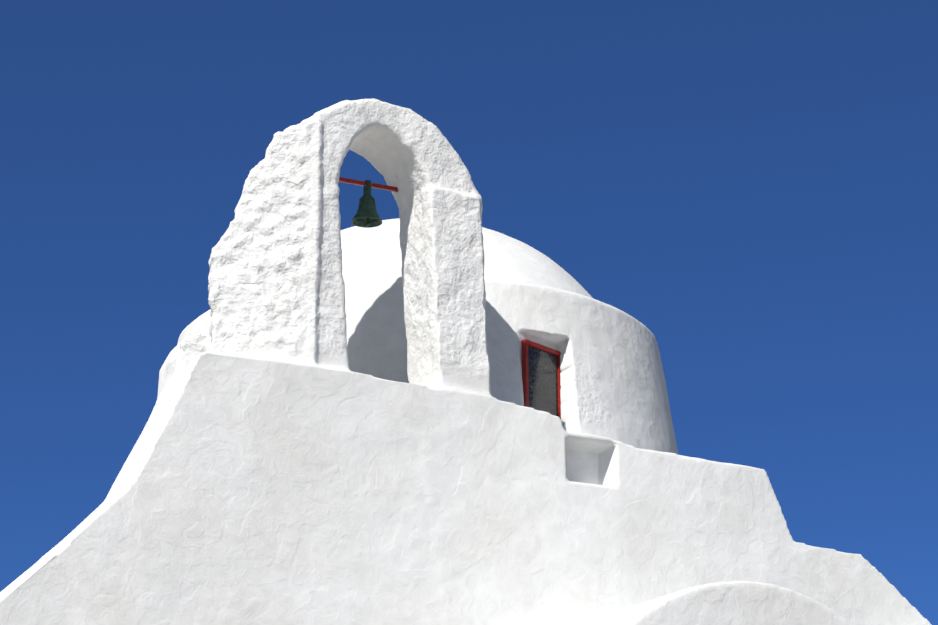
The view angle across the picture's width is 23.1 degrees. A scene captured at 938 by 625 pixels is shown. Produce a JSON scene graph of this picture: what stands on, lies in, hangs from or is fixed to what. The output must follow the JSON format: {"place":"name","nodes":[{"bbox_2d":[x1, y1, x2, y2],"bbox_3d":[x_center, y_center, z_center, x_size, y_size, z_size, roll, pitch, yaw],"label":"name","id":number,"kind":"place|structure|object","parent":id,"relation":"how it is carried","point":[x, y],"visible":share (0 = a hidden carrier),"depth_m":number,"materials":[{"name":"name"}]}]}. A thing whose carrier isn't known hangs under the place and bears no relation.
{"place":"outdoors","nodes":[
{"label":"outdoors","id":0,"kind":"place"},
{"bbox_2d":[0,98,931,624],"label":"church","id":1,"kind":"structure","parent":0,"point":[344,428],"depth_m":22.88,"materials":[{"name":"white paint"}]},
{"bbox_2d":[339,177,397,191],"bbox_3d":[-1.124,-1.364,24.079,1.093,0.080,0.042,9,-20,-25],"label":"bar","id":2,"kind":"object","parent":1,"relation":"attached to","point":[363,183],"visible":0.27,"depth_m":24.09,"materials":[{"name":"red wood"}]},
{"bbox_2d":[351,180,381,227],"bbox_3d":[-1.067,-1.139,24.035,0.324,0.504,0.324,9,-20,-25],"label":"bell","id":3,"kind":"object","parent":2,"relation":"hanging from","point":[366,216],"visible":1,"depth_m":23.98,"materials":[{"name":"green metal"}]},
{"bbox_2d":[522,339,560,418],"bbox_3d":[0.805,0.856,25.134,0.060,1.020,0.648,-15,-23,38],"label":"window frame","id":4,"kind":"object","parent":1,"relation":"attached to","point":[526,343],"visible":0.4,"depth_m":25.03,"materials":[{"name":"wood"}]},
{"bbox_2d":[528,346,557,415],"bbox_3d":[0.802,0.857,25.138,0.011,0.930,0.558,-15,-23,38],"label":"window pane","id":5,"kind":"object","parent":4,"relation":"in","point":[543,380],"visible":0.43,"depth_m":25.18,"materials":[{"name":"grey glass"}]},
{"bbox_2d":[0,0,937,624],"label":"sky","id":6,"kind":"structure","parent":0,"point":[753,184],"materials":[{"name":"blue"}]}
]}

